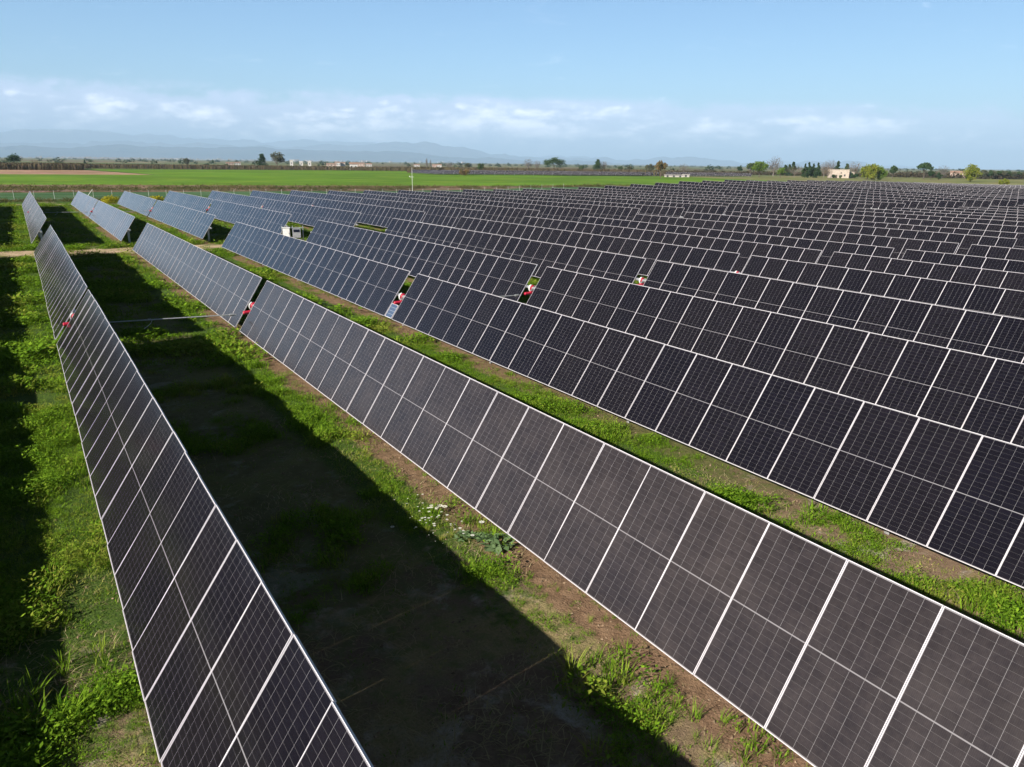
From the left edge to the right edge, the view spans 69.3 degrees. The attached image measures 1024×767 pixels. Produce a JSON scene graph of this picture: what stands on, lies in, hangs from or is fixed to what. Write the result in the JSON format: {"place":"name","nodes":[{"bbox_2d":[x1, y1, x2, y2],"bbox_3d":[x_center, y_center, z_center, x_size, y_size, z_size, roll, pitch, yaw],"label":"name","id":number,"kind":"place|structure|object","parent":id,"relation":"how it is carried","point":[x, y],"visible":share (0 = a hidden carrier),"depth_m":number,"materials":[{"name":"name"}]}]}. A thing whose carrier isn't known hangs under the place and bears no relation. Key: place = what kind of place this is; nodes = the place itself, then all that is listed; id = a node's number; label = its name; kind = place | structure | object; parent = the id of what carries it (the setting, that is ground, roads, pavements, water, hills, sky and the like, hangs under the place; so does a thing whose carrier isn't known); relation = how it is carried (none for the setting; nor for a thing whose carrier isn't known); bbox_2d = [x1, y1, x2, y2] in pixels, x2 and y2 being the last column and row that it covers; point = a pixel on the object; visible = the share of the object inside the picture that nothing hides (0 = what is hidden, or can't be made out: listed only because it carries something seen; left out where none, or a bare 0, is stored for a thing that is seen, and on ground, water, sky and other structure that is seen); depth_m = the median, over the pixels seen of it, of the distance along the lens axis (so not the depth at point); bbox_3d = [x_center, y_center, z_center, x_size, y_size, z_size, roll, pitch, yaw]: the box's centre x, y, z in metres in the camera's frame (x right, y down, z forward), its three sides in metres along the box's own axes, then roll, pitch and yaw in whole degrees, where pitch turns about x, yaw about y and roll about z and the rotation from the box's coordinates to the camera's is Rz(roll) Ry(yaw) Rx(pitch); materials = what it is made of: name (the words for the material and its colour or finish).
{"place":"outdoors","nodes":[
{"label":"outdoors","id":0,"kind":"place"},
{"bbox_2d":[0,170,148,174],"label":"fallow field","id":1,"kind":"structure","parent":0,"point":[77,172],"depth_m":350.54,"materials":[{"name":"brown soil"}]},
{"bbox_2d":[0,244,222,257],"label":"dirt track","id":2,"kind":"structure","parent":0,"point":[23,253],"depth_m":57.10,"materials":[{"name":"beige soil"}]},
{"bbox_2d":[0,187,601,199],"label":"cereal field","id":3,"kind":"structure","parent":0,"point":[98,195],"depth_m":153.30,"materials":[{"name":"green plant"}]},
{"bbox_2d":[0,185,627,191],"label":"bank","id":4,"kind":"structure","parent":0,"point":[205,190],"depth_m":183.13,"materials":[{"name":"green plant"}]},
{"bbox_2d":[0,183,650,191],"bbox_3d":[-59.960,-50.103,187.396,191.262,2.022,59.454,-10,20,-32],"label":"bank scrub","id":5,"kind":"object","parent":4,"relation":"on","point":[55,188],"visible":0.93,"depth_m":179.03,"materials":[{"name":"green plant"}]},
{"bbox_2d":[90,169,550,175],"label":"crop field","id":6,"kind":"structure","parent":0,"point":[253,172],"depth_m":427.88,"materials":[{"name":"green plant"}]},
{"bbox_2d":[411,170,443,173],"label":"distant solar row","id":7,"kind":"object","parent":6,"relation":"on","point":[429,171],"visible":0.9,"depth_m":434.53,"materials":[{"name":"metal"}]},
{"bbox_2d":[0,174,773,185],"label":"crop field","id":8,"kind":"structure","parent":0,"point":[64,179],"depth_m":277.40,"materials":[{"name":"green plant"}]},
{"bbox_2d":[0,144,799,166],"bbox_3d":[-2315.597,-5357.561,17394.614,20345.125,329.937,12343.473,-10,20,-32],"label":"mountain range","id":9,"kind":"structure","parent":0,"point":[159,152],"depth_m":16679.03,"materials":[{"name":"stone"}]},
{"bbox_2d":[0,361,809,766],"bbox_3d":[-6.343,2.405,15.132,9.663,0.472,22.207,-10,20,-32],"label":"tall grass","id":10,"kind":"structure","parent":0,"point":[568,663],"depth_m":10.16,"materials":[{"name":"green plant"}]},
{"bbox_2d":[0,141,866,167],"bbox_3d":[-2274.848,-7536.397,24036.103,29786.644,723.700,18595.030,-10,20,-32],"label":"mountain range","id":11,"kind":"structure","parent":0,"point":[429,148],"depth_m":24783.65,"materials":[{"name":"stone"}]},
{"bbox_2d":[0,128,916,167],"bbox_3d":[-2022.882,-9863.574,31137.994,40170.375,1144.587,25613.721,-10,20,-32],"label":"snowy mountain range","id":12,"kind":"structure","parent":0,"point":[42,135],"depth_m":30573.36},
{"bbox_2d":[0,157,1023,766],"bbox_3d":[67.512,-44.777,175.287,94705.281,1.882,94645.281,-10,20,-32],"label":"ground","id":13,"kind":"structure","parent":0,"point":[462,667],"depth_m":12.22,"materials":[{"name":"soil"}]},
{"bbox_2d":[5,153,22,161],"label":"evergreen tree","id":14,"kind":"object","parent":13,"relation":"on","point":[12,157],"visible":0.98,"depth_m":553.88,"materials":[{"name":"green plant"}]},
{"bbox_2d":[22,191,46,242],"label":"solar tracker","id":15,"kind":"object","parent":13,"relation":"on","point":[35,218],"visible":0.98,"depth_m":71.81,"materials":[{"name":"glass"}]},
{"bbox_2d":[0,162,84,169],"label":"orchard","id":16,"kind":"object","parent":13,"relation":"on","point":[37,166],"visible":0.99,"depth_m":418.97,"materials":[{"name":"plant"}]},
{"bbox_2d":[71,191,134,243],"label":"solar tracker","id":17,"kind":"object","parent":13,"relation":"on","point":[115,222],"visible":0.98,"depth_m":74.53,"materials":[{"name":"metal"}]},
{"bbox_2d":[0,195,206,202],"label":"fence","id":18,"kind":"object","parent":13,"relation":"on","point":[37,200],"visible":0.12,"depth_m":124.01,"materials":[{"name":"grey metal"}]},
{"bbox_2d":[101,194,118,203],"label":"flowering bush","id":19,"kind":"object","parent":13,"relation":"on","point":[111,199],"visible":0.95,"depth_m":120.16,"materials":[{"name":"yellow plant"}]},
{"bbox_2d":[117,191,215,241],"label":"solar tracker","id":20,"kind":"object","parent":13,"relation":"on","point":[193,222],"visible":0.96,"depth_m":77.56,"materials":[{"name":"glass"}]},
{"bbox_2d":[34,225,373,766],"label":"solar tracker","id":21,"kind":"object","parent":13,"relation":"on","point":[228,674],"visible":0.99,"depth_m":9.69,"materials":[{"name":"glass"}]},
{"bbox_2d":[109,313,235,328],"bbox_3d":[-13.410,-2.336,28.406,5.380,0.348,0.274,-6,18,-22],"label":"drive shaft","id":22,"kind":"object","parent":21,"relation":"attached to","point":[232,314],"visible":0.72,"depth_m":28.54,"materials":[{"name":"metal"}]},
{"bbox_2d":[163,191,291,233],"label":"solar tracker","id":23,"kind":"object","parent":13,"relation":"on","point":[261,218],"visible":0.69,"depth_m":80.77,"materials":[{"name":"glass"}]},
{"bbox_2d":[19,156,464,162],"bbox_3d":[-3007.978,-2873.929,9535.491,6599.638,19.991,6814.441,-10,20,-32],"label":"town","id":24,"kind":"object","parent":13,"relation":"on","point":[173,158],"visible":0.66,"depth_m":7555.05,"materials":[{"name":"stone"}]},
{"bbox_2d":[84,163,406,170],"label":"orchard","id":25,"kind":"object","parent":13,"relation":"on","point":[213,166],"visible":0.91,"depth_m":550.05,"materials":[{"name":"plant"}]},
{"bbox_2d":[257,154,266,165],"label":"conifer tree","id":26,"kind":"object","parent":13,"relation":"on","point":[261,161],"visible":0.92,"depth_m":636.41,"materials":[{"name":"green plant"}]},
{"bbox_2d":[270,151,284,163],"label":"broadleaf tree","id":27,"kind":"object","parent":13,"relation":"on","point":[277,157],"visible":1,"depth_m":640.83,"materials":[{"name":"green plant"}]},
{"bbox_2d":[208,190,360,226],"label":"solar tracker","id":28,"kind":"object","parent":13,"relation":"on","point":[309,215],"visible":0.66,"depth_m":82.13,"materials":[{"name":"glass"}]},
{"bbox_2d":[12,184,563,198],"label":"wire fence","id":29,"kind":"object","parent":13,"relation":"on","point":[245,194],"visible":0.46,"depth_m":139.25,"materials":[{"name":"grey metal"}]},
{"bbox_2d":[281,225,304,240],"bbox_3d":[-18.561,-12.487,62.810,1.860,1.720,0.400,-4,17,-15],"label":"inverter rack","id":30,"kind":"object","parent":13,"relation":"on","point":[296,232],"visible":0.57,"depth_m":62.65,"materials":[{"name":"metal"}]},
{"bbox_2d":[0,200,647,396],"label":"meadow grass","id":31,"kind":"structure","parent":13,"relation":"on","point":[127,329],"depth_m":36.52,"materials":[{"name":"green plant"}]},
{"bbox_2d":[250,190,424,228],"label":"solar tracker","id":32,"kind":"object","parent":13,"relation":"on","point":[381,216],"visible":0.47,"depth_m":82.67,"materials":[{"name":"glass"}]},
{"bbox_2d":[289,190,483,227],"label":"solar tracker","id":33,"kind":"object","parent":13,"relation":"on","point":[443,216],"visible":0.41,"depth_m":83.44,"materials":[{"name":"glass"}]},
{"bbox_2d":[327,190,539,223],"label":"solar tracker","id":34,"kind":"object","parent":13,"relation":"on","point":[505,214],"visible":0.38,"depth_m":85.86,"materials":[{"name":"glass"}]},
{"bbox_2d":[391,494,483,535],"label":"daisies","id":35,"kind":"object","parent":13,"relation":"on","point":[446,506],"visible":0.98,"depth_m":14.65,"materials":[{"name":"white plant"}]},
{"bbox_2d":[363,190,590,221],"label":"solar tracker","id":36,"kind":"object","parent":13,"relation":"on","point":[563,213],"visible":0.52,"depth_m":89.20,"materials":[{"name":"glass"}]},
{"bbox_2d":[453,529,515,554],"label":"thistles","id":37,"kind":"object","parent":13,"relation":"on","point":[496,546],"visible":0.94,"depth_m":13.97,"materials":[{"name":"green plant"}]},
{"bbox_2d":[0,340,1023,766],"bbox_3d":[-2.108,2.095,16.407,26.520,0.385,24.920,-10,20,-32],"label":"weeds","id":38,"kind":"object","parent":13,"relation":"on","point":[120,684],"visible":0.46,"depth_m":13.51,"materials":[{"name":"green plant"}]},
{"bbox_2d":[0,380,1023,766],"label":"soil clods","id":39,"kind":"object","parent":13,"relation":"on","point":[452,622],"visible":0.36,"depth_m":11.38,"materials":[{"name":"brown soil"}]},
{"bbox_2d":[0,157,1023,172],"bbox_3d":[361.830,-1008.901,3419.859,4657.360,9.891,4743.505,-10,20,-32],"label":"copses","id":40,"kind":"object","parent":13,"relation":"on","point":[318,163],"visible":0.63,"depth_m":1546.02,"materials":[{"name":"green plant"}]},
{"bbox_2d":[0,341,1023,766],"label":"turf","id":41,"kind":"structure","parent":13,"relation":"on","point":[614,650],"depth_m":13.72,"materials":[{"name":"green plant"}]},
{"bbox_2d":[0,352,1023,766],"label":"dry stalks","id":42,"kind":"object","parent":13,"relation":"on","point":[542,740],"visible":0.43,"depth_m":10.37,"materials":[{"name":"plant"}]},
{"bbox_2d":[397,190,639,220],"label":"solar tracker","id":43,"kind":"object","parent":13,"relation":"on","point":[615,212],"visible":0.38,"depth_m":91.52,"materials":[{"name":"glass"}]},
{"bbox_2d":[406,166,666,175],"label":"brown orchard","id":44,"kind":"object","parent":13,"relation":"on","point":[411,168],"visible":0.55,"depth_m":497.03,"materials":[{"name":"brown plant"}]},
{"bbox_2d":[543,157,565,165],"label":"umbrella pine","id":45,"kind":"object","parent":13,"relation":"on","point":[553,161],"visible":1,"depth_m":657.40,"materials":[{"name":"green plant"}]},
{"bbox_2d":[431,190,684,217],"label":"solar tracker","id":46,"kind":"object","parent":13,"relation":"on","point":[666,211],"visible":0.45,"depth_m":95.25,"materials":[{"name":"glass"}]},
{"bbox_2d":[132,223,1023,766],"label":"solar tracker","id":47,"kind":"object","parent":13,"relation":"on","point":[812,653],"visible":1,"depth_m":10.48,"materials":[{"name":"glass"}]},
{"bbox_2d":[462,189,726,217],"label":"solar tracker","id":48,"kind":"object","parent":13,"relation":"on","point":[707,209],"visible":0.41,"depth_m":100.15,"materials":[{"name":"glass"}]},
{"bbox_2d":[221,222,1023,587],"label":"solar tracker","id":49,"kind":"object","parent":13,"relation":"on","point":[949,490],"visible":0.96,"depth_m":17.09,"materials":[{"name":"glass"}]},
{"bbox_2d":[385,303,398,318],"bbox_3d":[-5.036,-3.206,32.198,0.804,1.000,0.660,-10,20,-32],"label":"controller panel","id":50,"kind":"object","parent":49,"relation":"attached to","point":[391,311],"visible":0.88,"depth_m":32.07,"materials":[{"name":"metal"}]},
{"bbox_2d":[493,189,766,215],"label":"solar tracker","id":51,"kind":"object","parent":13,"relation":"on","point":[732,207],"visible":0.35,"depth_m":100.48,"materials":[{"name":"glass"}]},
{"bbox_2d":[654,160,667,177],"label":"budding tree","id":52,"kind":"object","parent":13,"relation":"on","point":[659,165],"visible":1,"depth_m":404.65,"materials":[{"name":"green plant"}]},
{"bbox_2d":[522,188,803,213],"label":"solar tracker","id":53,"kind":"object","parent":13,"relation":"on","point":[771,208],"visible":0.34,"depth_m":105.40,"materials":[{"name":"glass"}]},
{"bbox_2d":[306,220,1023,446],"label":"solar tracker","id":54,"kind":"object","parent":13,"relation":"on","point":[977,393],"visible":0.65,"depth_m":24.15,"materials":[{"name":"glass"}]},
{"bbox_2d":[551,188,839,211],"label":"solar tracker","id":55,"kind":"object","parent":13,"relation":"on","point":[811,207],"visible":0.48,"depth_m":109.48,"materials":[{"name":"glass"}]},
{"bbox_2d":[385,218,1023,362],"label":"solar tracker","id":56,"kind":"object","parent":13,"relation":"on","point":[991,335],"visible":0.61,"depth_m":31.06,"materials":[{"name":"glass"}]},
{"bbox_2d":[578,187,873,210],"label":"solar tracker","id":57,"kind":"object","parent":13,"relation":"on","point":[848,206],"visible":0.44,"depth_m":113.98,"materials":[{"name":"glass"}]},
{"bbox_2d":[454,217,1023,318],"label":"solar tracker","id":58,"kind":"object","parent":13,"relation":"on","point":[993,300],"visible":0.47,"depth_m":37.43,"materials":[{"name":"glass"}]},
{"bbox_2d":[604,185,905,209],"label":"solar tracker","id":59,"kind":"object","parent":13,"relation":"on","point":[885,205],"visible":0.41,"depth_m":118.06,"materials":[{"name":"glass"}]},
{"bbox_2d":[520,216,1023,290],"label":"solar tracker","id":60,"kind":"object","parent":13,"relation":"on","point":[746,250],"visible":0.3,"depth_m":44.21,"materials":[{"name":"glass"}]},
{"bbox_2d":[666,169,895,176],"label":"scrub edge","id":61,"kind":"object","parent":13,"relation":"on","point":[768,173],"visible":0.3,"depth_m":616.41,"materials":[{"name":"green plant"}]},
{"bbox_2d":[629,184,935,209],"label":"solar tracker","id":62,"kind":"object","parent":13,"relation":"on","point":[915,205],"visible":0.37,"depth_m":120.71,"materials":[{"name":"glass"}]},
{"bbox_2d":[579,216,1023,272],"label":"solar tracker","id":63,"kind":"object","parent":13,"relation":"on","point":[828,248],"visible":0.33,"depth_m":49.29,"materials":[{"name":"glass"}]},
{"bbox_2d":[655,183,963,208],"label":"solar tracker","id":64,"kind":"object","parent":13,"relation":"on","point":[948,204],"visible":0.36,"depth_m":123.36,"materials":[{"name":"glass"}]},
{"bbox_2d":[633,214,1023,260],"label":"solar tracker","id":65,"kind":"object","parent":13,"relation":"on","point":[900,246],"visible":0.35,"depth_m":54.64,"materials":[{"name":"glass"}]},
{"bbox_2d":[678,181,991,207],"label":"solar tracker","id":66,"kind":"object","parent":13,"relation":"on","point":[977,203],"visible":0.41,"depth_m":125.77,"materials":[{"name":"glass"}]},
{"bbox_2d":[827,169,849,177],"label":"stone house","id":67,"kind":"structure","parent":13,"relation":"on","point":[844,173],"depth_m":489.89,"materials":[{"name":"beige stone"}]},
{"bbox_2d":[684,212,1016,254],"bbox_3d":[34.544,-8.603,50.858,1.352,2.520,63.820,-10,20,-32],"label":"solar tracker","id":68,"kind":"object","parent":13,"relation":"on","point":[965,242],"visible":0.27,"depth_m":59.37,"materials":[{"name":"glass"}]},
{"bbox_2d":[702,180,1017,206],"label":"solar tracker","id":69,"kind":"object","parent":13,"relation":"on","point":[1004,203],"visible":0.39,"depth_m":127.72,"materials":[{"name":"glass"}]},
{"bbox_2d":[724,180,1023,206],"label":"solar tracker","id":70,"kind":"object","parent":13,"relation":"on","point":[1019,200],"visible":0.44,"depth_m":133.99,"materials":[{"name":"glass"}]},
{"bbox_2d":[731,211,1023,248],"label":"solar tracker","id":71,"kind":"object","parent":13,"relation":"on","point":[1019,243],"visible":0.38,"depth_m":64.12,"materials":[{"name":"glass"}]},
{"bbox_2d":[746,180,1023,198],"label":"solar tracker","id":72,"kind":"object","parent":13,"relation":"on","point":[854,188],"visible":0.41,"depth_m":139.56,"materials":[{"name":"glass"}]},
{"bbox_2d":[767,180,1023,197],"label":"solar tracker","id":73,"kind":"object","parent":13,"relation":"on","point":[902,189],"visible":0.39,"depth_m":143.64,"materials":[{"name":"glass"}]},
{"bbox_2d":[774,209,1023,232],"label":"solar tracker","id":74,"kind":"object","parent":13,"relation":"on","point":[977,226],"visible":0.38,"depth_m":69.61,"materials":[{"name":"glass"}]},
{"bbox_2d":[787,180,1023,195],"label":"solar tracker","id":75,"kind":"object","parent":13,"relation":"on","point":[900,188],"visible":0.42,"depth_m":148.83,"materials":[{"name":"glass"}]},
{"bbox_2d":[807,180,1023,193],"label":"solar tracker","id":76,"kind":"object","parent":13,"relation":"on","point":[920,188],"visible":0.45,"depth_m":152.72,"materials":[{"name":"glass"}]},
{"bbox_2d":[817,208,1023,225],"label":"solar tracker","id":77,"kind":"object","parent":13,"relation":"on","point":[966,220],"visible":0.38,"depth_m":74.14,"materials":[{"name":"glass"}]},
{"bbox_2d":[826,180,1023,192],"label":"solar tracker","id":78,"kind":"object","parent":13,"relation":"on","point":[929,186],"visible":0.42,"depth_m":157.09,"materials":[{"name":"glass"}]},
{"bbox_2d":[845,180,1023,191],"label":"solar tracker","id":79,"kind":"object","parent":13,"relation":"on","point":[938,186],"visible":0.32,"depth_m":161.16,"materials":[{"name":"glass"}]},
{"bbox_2d":[855,208,1023,221],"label":"solar tracker","id":80,"kind":"object","parent":13,"relation":"on","point":[945,214],"visible":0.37,"depth_m":78.59,"materials":[{"name":"glass"}]},
{"bbox_2d":[865,181,1023,189],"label":"solar tracker","id":81,"kind":"object","parent":13,"relation":"on","point":[948,185],"visible":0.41,"depth_m":165.42,"materials":[{"name":"glass"}]},
{"bbox_2d":[881,181,1021,188],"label":"solar tracker","id":82,"kind":"object","parent":13,"relation":"on","point":[955,185],"visible":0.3,"depth_m":169.92,"materials":[{"name":"glass"}]},
{"bbox_2d":[892,208,1023,217],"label":"solar tracker","id":83,"kind":"object","parent":13,"relation":"on","point":[966,213],"visible":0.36,"depth_m":83.07,"materials":[{"name":"glass"}]},
{"bbox_2d":[906,182,1023,188],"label":"solar tracker","id":84,"kind":"object","parent":13,"relation":"on","point":[966,185],"visible":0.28,"depth_m":173.83,"materials":[{"name":"glass"}]},
{"bbox_2d":[926,207,1023,214],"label":"solar tracker","id":85,"kind":"object","parent":13,"relation":"on","point":[976,211],"visible":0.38,"depth_m":87.29,"materials":[{"name":"glass"}]},
{"bbox_2d":[958,207,1023,211],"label":"solar tracker","id":86,"kind":"object","parent":13,"relation":"on","point":[1010,210],"visible":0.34,"depth_m":91.55,"materials":[{"name":"glass"}]},
{"bbox_2d":[989,206,1023,209],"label":"solar tracker","id":87,"kind":"object","parent":13,"relation":"on","point":[1011,208],"visible":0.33,"depth_m":95.66,"materials":[{"name":"metal"}]},
{"bbox_2d":[0,0,1023,169],"label":"sky","id":88,"kind":"structure","parent":0,"point":[939,83],"materials":[{"name":"blue"}]},
{"bbox_2d":[692,176,1023,184],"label":"meadow","id":89,"kind":"structure","parent":0,"point":[929,180],"depth_m":446.60,"materials":[{"name":"green plant"}]},
{"bbox_2d":[751,161,768,175],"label":"broadleaf tree","id":90,"kind":"object","parent":89,"relation":"on","point":[761,166],"visible":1,"depth_m":473.36,"materials":[{"name":"green plant"}]},
{"bbox_2d":[767,155,782,175],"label":"bare tree","id":91,"kind":"object","parent":89,"relation":"on","point":[776,166],"visible":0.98,"depth_m":527.47,"materials":[{"name":"grey plant"}]},
{"bbox_2d":[801,163,808,177],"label":"cypress tree","id":92,"kind":"object","parent":89,"relation":"on","point":[804,170],"visible":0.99,"depth_m":488.99,"materials":[{"name":"green plant"}]},
{"bbox_2d":[814,162,821,177],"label":"cypress tree","id":93,"kind":"object","parent":89,"relation":"on","point":[818,171],"visible":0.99,"depth_m":488.48,"materials":[{"name":"green plant"}]},
{"bbox_2d":[860,164,870,179],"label":"willow tree","id":94,"kind":"object","parent":89,"relation":"on","point":[863,171],"visible":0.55,"depth_m":427.08,"materials":[{"name":"green plant"}]},
{"bbox_2d":[865,163,879,179],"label":"willow tree","id":95,"kind":"object","parent":89,"relation":"on","point":[872,170],"visible":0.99,"depth_m":421.03,"materials":[{"name":"green plant"}]},
{"bbox_2d":[876,165,887,179],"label":"willow tree","id":96,"kind":"object","parent":89,"relation":"on","point":[882,173],"visible":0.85,"depth_m":424.20,"materials":[{"name":"green plant"}]},
{"bbox_2d":[916,162,933,178],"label":"pine tree","id":97,"kind":"object","parent":89,"relation":"on","point":[926,165],"visible":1,"depth_m":481.43,"materials":[{"name":"green plant"}]},
{"bbox_2d":[895,171,1023,178],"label":"thicket","id":98,"kind":"object","parent":89,"relation":"on","point":[909,174],"visible":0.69,"depth_m":558.03,"materials":[{"name":"green plant"}]},
{"bbox_2d":[960,163,982,181],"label":"willow tree","id":99,"kind":"object","parent":89,"relation":"on","point":[971,171],"visible":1,"depth_m":404.73,"materials":[{"name":"green plant"}]},
{"bbox_2d":[998,178,1009,184],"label":"green bush","id":100,"kind":"object","parent":89,"relation":"on","point":[1005,181],"visible":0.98,"depth_m":328.67,"materials":[{"name":"green plant"}]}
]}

